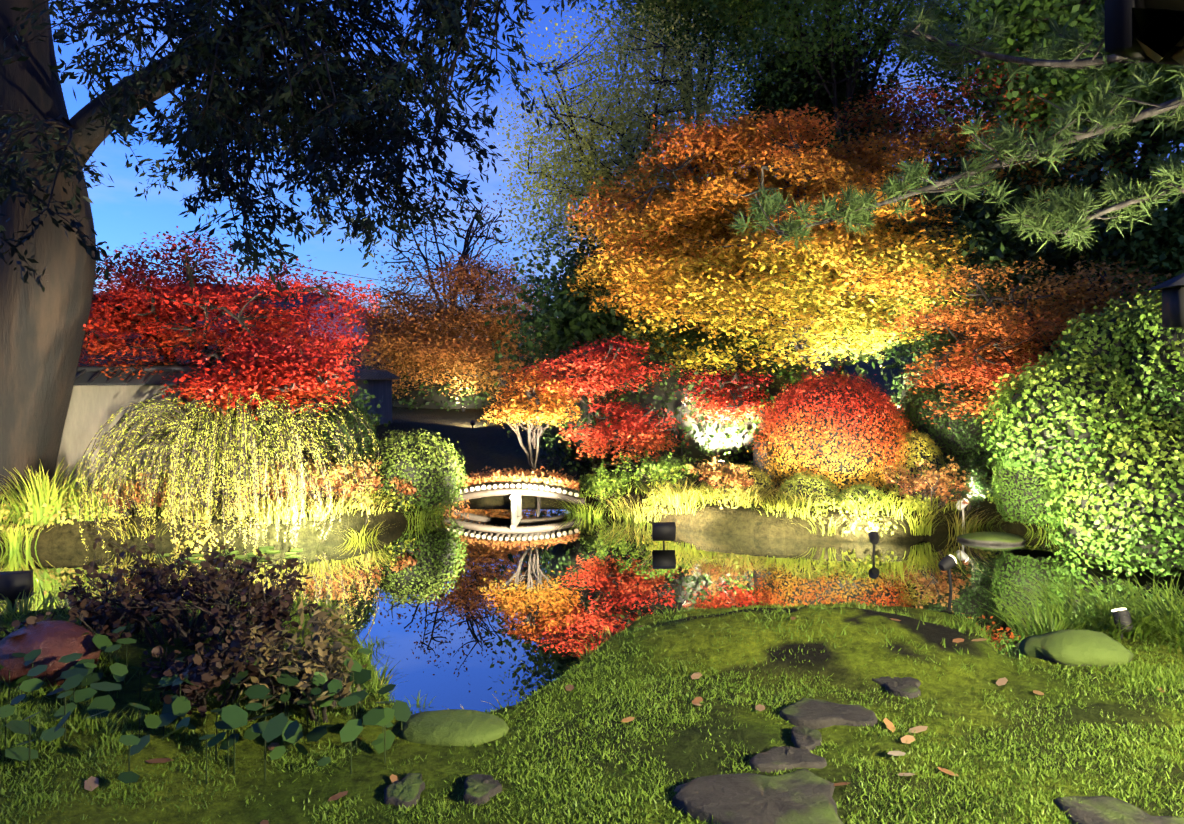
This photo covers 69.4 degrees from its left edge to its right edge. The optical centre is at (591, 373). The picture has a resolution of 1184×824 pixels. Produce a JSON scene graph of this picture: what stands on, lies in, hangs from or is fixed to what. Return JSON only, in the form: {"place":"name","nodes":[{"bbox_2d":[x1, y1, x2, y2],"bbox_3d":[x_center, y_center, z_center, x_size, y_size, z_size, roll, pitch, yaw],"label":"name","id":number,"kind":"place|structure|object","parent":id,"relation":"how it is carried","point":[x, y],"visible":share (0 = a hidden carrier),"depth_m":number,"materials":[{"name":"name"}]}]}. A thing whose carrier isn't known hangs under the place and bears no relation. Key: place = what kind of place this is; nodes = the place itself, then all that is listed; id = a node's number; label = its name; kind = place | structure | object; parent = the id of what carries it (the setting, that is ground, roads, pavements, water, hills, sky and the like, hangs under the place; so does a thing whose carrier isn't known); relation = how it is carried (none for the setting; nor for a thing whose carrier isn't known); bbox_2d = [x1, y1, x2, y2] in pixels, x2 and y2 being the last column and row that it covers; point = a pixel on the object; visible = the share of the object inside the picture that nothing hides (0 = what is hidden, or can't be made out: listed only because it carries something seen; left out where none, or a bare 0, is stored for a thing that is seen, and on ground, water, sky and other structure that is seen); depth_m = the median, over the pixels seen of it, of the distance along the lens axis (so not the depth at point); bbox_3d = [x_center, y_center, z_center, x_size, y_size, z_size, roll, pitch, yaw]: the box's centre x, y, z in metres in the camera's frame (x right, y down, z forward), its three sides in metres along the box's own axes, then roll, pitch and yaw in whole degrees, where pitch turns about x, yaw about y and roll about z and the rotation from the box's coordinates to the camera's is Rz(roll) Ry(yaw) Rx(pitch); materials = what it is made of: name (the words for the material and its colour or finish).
{"place":"outdoors","nodes":[
{"label":"outdoors","id":0,"kind":"place"},
{"bbox_2d":[86,283,1045,337],"bbox_3d":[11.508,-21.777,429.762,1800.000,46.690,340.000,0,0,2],"label":"hill terrain","id":1,"kind":"structure","parent":0,"point":[286,303],"depth_m":388.39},
{"bbox_2d":[0,337,1183,823],"bbox_3d":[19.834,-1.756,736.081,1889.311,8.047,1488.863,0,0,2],"label":"ground","id":2,"kind":"structure","parent":0,"point":[490,447],"depth_m":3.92,"materials":[{"name":"green plant"}]},
{"bbox_2d":[0,570,33,611],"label":"spotlight","id":3,"kind":"object","parent":2,"relation":"on","point":[13,584],"visible":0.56,"depth_m":5.45,"materials":[{"name":"black metal"}]},
{"bbox_2d":[0,620,100,687],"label":"red rock","id":4,"kind":"object","parent":2,"relation":"on","point":[54,641],"visible":0.62,"depth_m":4.02,"materials":[{"name":"red stone"}]},
{"bbox_2d":[0,460,136,550],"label":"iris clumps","id":5,"kind":"object","parent":2,"relation":"on","point":[37,500],"visible":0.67,"depth_m":8.33,"materials":[{"name":"green plant"}]},
{"bbox_2d":[0,590,148,641],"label":"shrub stems","id":6,"kind":"object","parent":2,"relation":"on","point":[105,629],"visible":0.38,"depth_m":4.32,"materials":[{"name":"brown plant"}]},
{"bbox_2d":[57,566,184,635],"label":"shrub stems","id":7,"kind":"object","parent":2,"relation":"on","point":[80,591],"visible":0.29,"depth_m":4.76,"materials":[{"name":"brown plant"}]},
{"bbox_2d":[119,504,129,516],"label":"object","id":8,"kind":"object","parent":2,"relation":"on","point":[128,511],"visible":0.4,"depth_m":8.60,"materials":[{"name":"yellow plant"}]},
{"bbox_2d":[93,470,185,516],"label":"leafy shrubs","id":9,"kind":"object","parent":2,"relation":"on","point":[138,493],"visible":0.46,"depth_m":8.61,"materials":[{"name":"orange plant"}]},
{"bbox_2d":[74,526,269,646],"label":"shrub stems","id":10,"kind":"object","parent":2,"relation":"on","point":[159,578],"visible":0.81,"depth_m":4.62,"materials":[{"name":"brown plant"}]},
{"bbox_2d":[5,644,401,784],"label":"plant stems","id":11,"kind":"object","parent":2,"relation":"on","point":[216,721],"visible":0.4,"depth_m":3.52,"materials":[{"name":"green plant"}]},
{"bbox_2d":[0,626,411,783],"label":"broadleaf cover","id":12,"kind":"object","parent":2,"relation":"on","point":[81,671],"visible":0.96,"depth_m":3.54,"materials":[{"name":"green plant"}]},
{"bbox_2d":[141,621,298,716],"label":"leafy shrubs","id":13,"kind":"object","parent":2,"relation":"on","point":[205,674],"visible":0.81,"depth_m":3.75,"materials":[{"name":"brown plant"}]},
{"bbox_2d":[54,380,391,498],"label":"garden wall","id":14,"kind":"structure","parent":2,"relation":"on","point":[92,409],"depth_m":9.44,"materials":[{"name":"paint"}]},
{"bbox_2d":[74,367,399,384],"bbox_3d":[-10.038,0.021,13.992,11.561,0.207,9.191,0,0,2],"label":"wall coping","id":15,"kind":"object","parent":14,"relation":"on","point":[90,376],"visible":0.23,"depth_m":9.48,"materials":[{"name":"grey concrete"}]},
{"bbox_2d":[130,535,321,665],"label":"shrub stems","id":16,"kind":"object","parent":2,"relation":"on","point":[220,611],"visible":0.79,"depth_m":4.30,"materials":[{"name":"brown plant"}]},
{"bbox_2d":[76,387,381,555],"bbox_3d":[-3.732,0.918,8.960,2.933,1.570,2.327,0,0,2],"label":"weeping shrub","id":17,"kind":"object","parent":2,"relation":"on","point":[219,453],"visible":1,"depth_m":8.41,"materials":[{"name":"yellow plant"}]},
{"bbox_2d":[78,226,380,379],"bbox_3d":[-4.905,-0.172,10.705,4.574,3.217,3.612,0,0,2],"label":"maple tree","id":18,"kind":"object","parent":2,"relation":"on","point":[133,315],"visible":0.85,"depth_m":10.13,"materials":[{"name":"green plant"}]},
{"bbox_2d":[231,469,283,506],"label":"bank shrub stems","id":19,"kind":"object","parent":2,"relation":"on","point":[261,489],"visible":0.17,"depth_m":8.79,"materials":[{"name":"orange plant"}]},
{"bbox_2d":[159,329,360,451],"bbox_3d":[-3.459,0.520,9.150,2.042,2.114,1.954,0,0,44],"label":"maple tree","id":20,"kind":"object","parent":2,"relation":"on","point":[291,383],"visible":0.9,"depth_m":8.91,"materials":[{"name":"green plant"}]},
{"bbox_2d":[215,587,359,708],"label":"shrub stems","id":21,"kind":"object","parent":2,"relation":"on","point":[322,629],"visible":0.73,"depth_m":3.97,"materials":[{"name":"brown plant"}]},
{"bbox_2d":[231,639,371,722],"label":"shrub stems","id":22,"kind":"object","parent":2,"relation":"on","point":[338,674],"visible":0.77,"depth_m":3.79,"materials":[{"name":"brown plant"}]},
{"bbox_2d":[218,357,390,466],"bbox_3d":[-4.302,0.481,11.573,3.079,1.752,2.855,0,0,2],"label":"shrub","id":23,"kind":"object","parent":2,"relation":"on","point":[360,396],"visible":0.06,"depth_m":11.30,"materials":[{"name":"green plant"}]},
{"bbox_2d":[259,455,350,507],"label":"leafy shrubs","id":24,"kind":"object","parent":2,"relation":"on","point":[319,480],"visible":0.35,"depth_m":9.03,"materials":[{"name":"orange plant"}]},
{"bbox_2d":[0,0,643,516],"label":"broadleaf tree","id":25,"kind":"object","parent":2,"relation":"on","point":[48,234],"visible":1,"depth_m":7.44,"materials":[{"name":"green plant"}]},
{"bbox_2d":[309,294,368,340],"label":"tree","id":26,"kind":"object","parent":2,"relation":"on","point":[332,314],"depth_m":110.90,"materials":[{"name":"red plant"}]},
{"bbox_2d":[309,401,378,466],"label":"dark shrub","id":27,"kind":"object","parent":2,"relation":"on","point":[352,423],"visible":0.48,"depth_m":9.68,"materials":[{"name":"green plant"}]},
{"bbox_2d":[306,456,384,505],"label":"leafy shrubs","id":28,"kind":"object","parent":2,"relation":"on","point":[360,476],"visible":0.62,"depth_m":9.23,"materials":[{"name":"orange plant"}]},
{"bbox_2d":[260,259,442,303],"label":"utility wires","id":29,"kind":"object","parent":2,"relation":"on","point":[348,275],"visible":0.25,"depth_m":66.25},
{"bbox_2d":[376,476,423,498],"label":"bank shrub stems","id":30,"kind":"object","parent":2,"relation":"on","point":[409,490],"visible":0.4,"depth_m":9.54,"materials":[{"name":"orange plant"}]},
{"bbox_2d":[384,773,424,807],"bbox_3d":[-0.709,1.591,3.219,0.146,0.087,0.238,0,0,2],"label":"rock","id":31,"kind":"object","parent":2,"relation":"on","point":[407,789],"visible":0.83,"depth_m":3.18,"materials":[{"name":"grey stone"}]},
{"bbox_2d":[357,426,467,515],"bbox_3d":[-2.130,1.132,10.103,1.332,1.031,1.272,0,0,2],"label":"green shrub","id":32,"kind":"object","parent":2,"relation":"on","point":[431,466],"visible":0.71,"depth_m":9.78,"materials":[{"name":"green plant"}]},
{"bbox_2d":[330,243,563,403],"bbox_3d":[-3.792,-1.224,23.875,7.151,4.749,6.219,0,0,2],"label":"orange maple wood","id":33,"kind":"object","parent":2,"relation":"on","point":[432,342],"visible":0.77,"depth_m":22.78,"materials":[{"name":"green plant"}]},
{"bbox_2d":[373,160,522,309],"bbox_3d":[-4.560,-2.878,27.395,5.139,7.915,3.782,0,0,2],"label":"bare tree","id":34,"kind":"object","parent":2,"relation":"on","point":[472,230],"visible":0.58,"depth_m":27.33,"materials":[{"name":"brown plant"}]},
{"bbox_2d":[360,355,542,410],"bbox_3d":[-4.082,1.002,25.688,9.099,3.770,8.305,0,0,2],"label":"shrub","id":35,"kind":"object","parent":2,"relation":"on","point":[435,398],"visible":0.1,"depth_m":23.26,"materials":[{"name":"orange plant"}]},
{"bbox_2d":[397,709,508,745],"bbox_3d":[-0.608,1.582,3.788,0.492,0.126,0.328,0,0,2],"label":"mossy rock","id":36,"kind":"object","parent":2,"relation":"on","point":[456,727],"depth_m":3.71,"materials":[{"name":"green stone"}]},
{"bbox_2d":[463,774,501,805],"bbox_3d":[-0.413,1.582,3.216,0.151,0.091,0.200,0,0,2],"label":"rock","id":37,"kind":"object","parent":2,"relation":"on","point":[480,788],"visible":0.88,"depth_m":3.20,"materials":[{"name":"grey stone"}]},
{"bbox_2d":[0,468,999,553],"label":"shore leaf clumps","id":38,"kind":"object","parent":2,"relation":"on","point":[207,537],"visible":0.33,"depth_m":8.64,"materials":[{"name":"plant"}]},
{"bbox_2d":[445,466,584,510],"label":"bridge","id":39,"kind":"structure","parent":2,"relation":"on","point":[516,485],"depth_m":10.50,"materials":[{"name":"white wood"}]},
{"bbox_2d":[0,475,1056,540],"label":"shore grass","id":40,"kind":"structure","parent":2,"relation":"on","point":[923,528],"depth_m":8.89,"materials":[{"name":"yellow plant"}]},
{"bbox_2d":[477,365,582,501],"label":"maple tree","id":41,"kind":"object","parent":2,"relation":"on","point":[531,408],"visible":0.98,"depth_m":11.05,"materials":[{"name":"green plant"}]},
{"bbox_2d":[0,476,1183,654],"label":"grass tufts","id":42,"kind":"object","parent":2,"relation":"on","point":[1171,614],"visible":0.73,"depth_m":5.40,"materials":[{"name":"plant"}]},
{"bbox_2d":[520,335,676,476],"bbox_3d":[0.069,0.539,11.458,2.077,2.185,1.754,0,0,-38],"label":"maple tree","id":43,"kind":"object","parent":2,"relation":"on","point":[578,368],"visible":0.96,"depth_m":11.21,"materials":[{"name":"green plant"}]},
{"bbox_2d":[578,463,634,503],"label":"leafy shrubs","id":44,"kind":"object","parent":2,"relation":"on","point":[600,483],"visible":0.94,"depth_m":10.37,"materials":[{"name":"green plant"}]},
{"bbox_2d":[84,615,1163,823],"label":"fallen leaves","id":45,"kind":"object","parent":2,"relation":"on","point":[92,782],"visible":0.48,"depth_m":3.60,"materials":[{"name":"brown plant"}]},
{"bbox_2d":[559,393,689,482],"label":"maple tree","id":46,"kind":"object","parent":2,"relation":"on","point":[630,434],"visible":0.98,"depth_m":10.76,"materials":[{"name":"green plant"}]},
{"bbox_2d":[489,0,760,320],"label":"tree","id":47,"kind":"object","parent":2,"relation":"on","point":[586,144],"visible":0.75,"depth_m":14.85,"materials":[{"name":"green plant"}]},
{"bbox_2d":[484,173,807,426],"bbox_3d":[0.935,-0.909,13.703,5.285,4.732,3.844,0,0,2],"label":"tree","id":48,"kind":"object","parent":2,"relation":"on","point":[576,321],"visible":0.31,"depth_m":13.06,"materials":[{"name":"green plant"}]},
{"bbox_2d":[507,330,798,474],"bbox_3d":[1.068,0.325,12.685,4.776,2.423,4.145,0,0,2],"label":"shrub","id":49,"kind":"object","parent":2,"relation":"on","point":[660,397],"visible":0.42,"depth_m":11.38,"materials":[{"name":"red plant"}]},
{"bbox_2d":[615,445,701,493],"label":"leafy shrubs","id":50,"kind":"object","parent":2,"relation":"on","point":[677,468],"visible":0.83,"depth_m":10.12,"materials":[{"name":"green plant"}]},
{"bbox_2d":[636,456,695,490],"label":"shrub","id":51,"kind":"object","parent":2,"relation":"on","point":[688,484],"visible":0.21,"depth_m":10.40,"materials":[{"name":"green plant"}]},
{"bbox_2d":[676,402,684,455],"bbox_3d":[1.150,0.953,11.141,0.141,1.183,0.100,0,0,-41],"label":"lamp post","id":52,"kind":"object","parent":2,"relation":"on","point":[681,405],"visible":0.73,"depth_m":11.14,"materials":[{"name":"black metal"}]},
{"bbox_2d":[279,590,1105,711],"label":"shore grass","id":53,"kind":"structure","parent":2,"relation":"on","point":[604,636],"depth_m":5.19,"materials":[{"name":"green plant"}]},
{"bbox_2d":[577,0,814,140],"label":"tree","id":54,"kind":"object","parent":2,"relation":"on","point":[664,5],"visible":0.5,"depth_m":16.42,"materials":[{"name":"green plant"}]},
{"bbox_2d":[682,456,754,498],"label":"leafy shrubs","id":55,"kind":"object","parent":2,"relation":"on","point":[713,476],"visible":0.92,"depth_m":9.63,"materials":[{"name":"orange plant"}]},
{"bbox_2d":[671,364,773,466],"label":"maple tree","id":56,"kind":"object","parent":2,"relation":"on","point":[737,396],"visible":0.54,"depth_m":11.12,"materials":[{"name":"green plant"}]},
{"bbox_2d":[701,463,777,497],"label":"low shrub","id":57,"kind":"object","parent":2,"relation":"on","point":[758,478],"visible":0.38,"depth_m":9.84,"materials":[{"name":"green plant"}]},
{"bbox_2d":[672,768,842,823],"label":"stepping stone","id":58,"kind":"object","parent":2,"relation":"on","point":[803,796],"visible":0.96,"depth_m":3.10,"materials":[{"name":"grey stone"}]},
{"bbox_2d":[684,353,834,465],"bbox_3d":[2.445,0.526,12.228,2.926,1.843,2.771,0,0,2],"label":"shrub","id":59,"kind":"object","parent":2,"relation":"on","point":[746,425],"visible":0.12,"depth_m":11.39,"materials":[{"name":"white plant"}]},
{"bbox_2d":[753,433,779,483],"bbox_3d":[2.135,1.098,10.382,0.375,0.760,0.383,0,0,2],"label":"standing rock","id":60,"kind":"object","parent":2,"relation":"on","point":[756,456],"visible":0.25,"depth_m":10.24,"materials":[{"name":"grey stone"}]},
{"bbox_2d":[565,103,983,385],"bbox_3d":[2.655,-1.315,12.674,6.060,5.255,5.138,0,0,2],"label":"maple tree","id":61,"kind":"object","parent":2,"relation":"on","point":[703,210],"visible":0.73,"depth_m":11.51,"materials":[{"name":"orange plant"}]},
{"bbox_2d":[749,746,826,772],"bbox_3d":[0.786,1.577,3.453,0.312,0.089,0.193,0,0,2],"label":"stepping stone","id":62,"kind":"object","parent":2,"relation":"on","point":[781,758],"visible":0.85,"depth_m":3.42,"materials":[{"name":"grey stone"}]},
{"bbox_2d":[791,726,821,750],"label":"stone","id":63,"kind":"object","parent":2,"relation":"on","point":[804,737],"visible":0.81,"depth_m":3.63,"materials":[{"name":"grey stone"}]},
{"bbox_2d":[775,470,840,505],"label":"low shrub","id":64,"kind":"object","parent":2,"relation":"on","point":[811,484],"visible":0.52,"depth_m":9.35,"materials":[{"name":"yellow plant"}]},
{"bbox_2d":[722,0,918,192],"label":"tree","id":65,"kind":"object","parent":2,"relation":"on","point":[800,91],"visible":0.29,"depth_m":16.42,"materials":[{"name":"green plant"}]},
{"bbox_2d":[779,698,877,728],"bbox_3d":[1.073,1.572,3.922,0.435,0.088,0.284,0,0,2],"label":"stepping stone","id":66,"kind":"object","parent":2,"relation":"on","point":[809,713],"visible":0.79,"depth_m":3.86,"materials":[{"name":"grey stone"}]},
{"bbox_2d":[640,0,1018,383],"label":"tree","id":67,"kind":"object","parent":2,"relation":"on","point":[799,31],"visible":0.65,"depth_m":15.56,"materials":[{"name":"green plant"}]},
{"bbox_2d":[747,366,916,494],"bbox_3d":[2.868,0.663,10.195,1.999,1.498,1.715,0,0,2],"label":"red shrub","id":68,"kind":"object","parent":2,"relation":"on","point":[839,434],"visible":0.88,"depth_m":9.68,"materials":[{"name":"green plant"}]},
{"bbox_2d":[835,482,889,511],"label":"low shrub","id":69,"kind":"object","parent":2,"relation":"on","point":[863,490],"visible":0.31,"depth_m":9.09,"materials":[{"name":"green plant"}]},
{"bbox_2d":[872,676,920,698],"bbox_3d":[1.545,1.573,4.265,0.222,0.086,0.280,0,0,-20],"label":"stepping stone","id":70,"kind":"object","parent":2,"relation":"on","point":[904,687],"visible":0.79,"depth_m":4.23,"materials":[{"name":"grey stone"}]},
{"bbox_2d":[884,431,946,496],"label":"yellow shrub","id":71,"kind":"object","parent":2,"relation":"on","point":[923,449],"visible":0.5,"depth_m":9.79,"materials":[{"name":"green plant"}]},
{"bbox_2d":[878,455,974,512],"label":"bank shrub stems","id":72,"kind":"object","parent":2,"relation":"on","point":[934,484],"visible":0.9,"depth_m":9.13,"materials":[{"name":"orange plant"}]},
{"bbox_2d":[898,370,1003,469],"bbox_3d":[4.463,0.532,10.636,1.348,1.294,1.240,0,0,2],"label":"shrub","id":73,"kind":"object","parent":2,"relation":"on","point":[961,437],"visible":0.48,"depth_m":10.20,"materials":[{"name":"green plant"}]},
{"bbox_2d":[727,0,1183,257],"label":"pine branch","id":74,"kind":"object","parent":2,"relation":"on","point":[859,208],"visible":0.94,"depth_m":6.91,"materials":[{"name":"green plant"}]},
{"bbox_2d":[918,452,998,516],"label":"bank shrub stems","id":75,"kind":"object","parent":2,"relation":"on","point":[978,485],"visible":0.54,"depth_m":9.30,"materials":[{"name":"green plant"}]},
{"bbox_2d":[884,319,1039,475],"bbox_3d":[5.106,0.365,11.711,2.291,2.401,2.190,0,0,2],"label":"maple","id":76,"kind":"object","parent":2,"relation":"on","point":[904,389],"visible":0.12,"depth_m":11.64,"materials":[{"name":"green plant"}]},
{"bbox_2d":[956,499,967,525],"bbox_3d":[4.000,1.744,9.244,0.138,0.812,0.100,0,0,-14],"label":"spotlight","id":77,"kind":"object","parent":2,"relation":"on","point":[963,506],"visible":0.5,"depth_m":9.22,"materials":[{"name":"white metal"}]},
{"bbox_2d":[756,85,1183,383],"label":"tree","id":78,"kind":"object","parent":2,"relation":"on","point":[996,241],"visible":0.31,"depth_m":12.07,"materials":[{"name":"brown plant"}]},
{"bbox_2d":[804,48,1149,320],"bbox_3d":[6.073,-1.777,14.081,5.632,6.120,4.363,0,0,2],"label":"maple wood","id":79,"kind":"object","parent":2,"relation":"on","point":[925,133],"visible":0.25,"depth_m":13.18,"materials":[{"name":"orange plant"}]},
{"bbox_2d":[879,252,1170,428],"bbox_3d":[5.416,0.088,10.056,3.565,2.946,3.149,0,0,-22],"label":"maple tree","id":80,"kind":"object","parent":2,"relation":"on","point":[1013,346],"visible":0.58,"depth_m":9.78,"materials":[{"name":"orange plant"}]},
{"bbox_2d":[868,0,1183,215],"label":"tree","id":81,"kind":"object","parent":2,"relation":"on","point":[1159,90],"depth_m":13.92,"materials":[{"name":"green plant"}]},
{"bbox_2d":[991,453,1072,526],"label":"green shrub","id":82,"kind":"object","parent":2,"relation":"on","point":[1016,489],"visible":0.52,"depth_m":8.69,"materials":[{"name":"green plant"}]},
{"bbox_2d":[937,0,1183,204],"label":"tree","id":83,"kind":"object","parent":2,"relation":"on","point":[1043,13],"visible":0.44,"depth_m":12.43,"materials":[{"name":"green plant"}]},
{"bbox_2d":[1019,630,1133,666],"bbox_3d":[2.659,1.517,4.701,0.479,0.212,0.416,0,0,-22],"label":"rock","id":84,"kind":"object","parent":2,"relation":"on","point":[1079,647],"visible":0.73,"depth_m":4.60,"materials":[{"name":"green stone"}]},
{"bbox_2d":[973,284,1183,582],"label":"bush","id":85,"kind":"object","parent":2,"relation":"on","point":[1097,405],"visible":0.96,"depth_m":7.38,"materials":[{"name":"green plant"}]},
{"bbox_2d":[1014,75,1183,344],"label":"tree","id":86,"kind":"object","parent":2,"relation":"on","point":[1168,251],"visible":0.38,"depth_m":11.49,"materials":[{"name":"green plant"}]},
{"bbox_2d":[1033,267,1183,438],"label":"shrub","id":87,"kind":"object","parent":2,"relation":"on","point":[1102,309],"depth_m":10.99,"materials":[{"name":"green plant"}]},
{"bbox_2d":[1053,795,1183,823],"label":"stepping stone","id":88,"kind":"object","parent":2,"relation":"on","point":[1101,809],"visible":0.92,"depth_m":3.00,"materials":[{"name":"grey stone"}]},
{"bbox_2d":[1110,608,1132,638],"bbox_3d":[3.120,1.579,5.037,0.095,0.404,0.125,0,0,2],"label":"spotlight","id":89,"kind":"object","parent":2,"relation":"on","point":[1125,617],"visible":0.62,"depth_m":5.01,"materials":[{"name":"black metal"}]},
{"bbox_2d":[0,495,1183,714],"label":"pond water","id":90,"kind":"structure","parent":0,"point":[480,601],"depth_m":7.02,"materials":[{"name":"blue liquid"}]},
{"bbox_2d":[155,546,302,572],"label":"lily pads","id":91,"kind":"object","parent":90,"relation":"on","point":[264,549],"visible":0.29,"depth_m":7.96,"materials":[{"name":"green plant"}]},
{"bbox_2d":[652,522,675,544],"bbox_3d":[0.707,1.764,8.406,0.220,0.610,0.157,0,0,-2],"label":"floodlight","id":92,"kind":"object","parent":90,"relation":"in","point":[663,531],"visible":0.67,"depth_m":8.37,"materials":[{"name":"black metal"}]},
{"bbox_2d":[868,530,879,554],"bbox_3d":[2.628,1.796,7.959,0.104,0.664,0.144,0,0,2],"label":"spotlight","id":93,"kind":"object","parent":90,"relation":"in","point":[873,536],"visible":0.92,"depth_m":7.93,"materials":[{"name":"black metal"}]},
{"bbox_2d":[938,555,956,589],"bbox_3d":[2.768,1.624,6.666,0.142,0.416,0.100,0,0,-23],"label":"spotlight","id":94,"kind":"object","parent":90,"relation":"in","point":[947,562],"visible":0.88,"depth_m":6.64,"materials":[{"name":"black metal"}]},
{"bbox_2d":[956,532,1025,544],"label":"flat rock","id":95,"kind":"object","parent":90,"relation":"on","point":[998,538],"visible":0.88,"depth_m":8.51,"materials":[{"name":"green stone"}]},
{"bbox_2d":[49,0,1183,336],"label":"sky","id":96,"kind":"structure","parent":0,"point":[119,216],"materials":[{"name":"blue"}]},
{"bbox_2d":[1105,0,1183,65],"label":"lantern","id":97,"kind":"object","parent":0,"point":[1148,31],"visible":1,"depth_m":1.32,"materials":[{"name":"black metal"}]},
{"bbox_2d":[1148,273,1183,327],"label":"hanging lantern","id":98,"kind":"object","parent":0,"point":[1172,289],"visible":1,"depth_m":3.06,"materials":[{"name":"black metal"}]}
]}

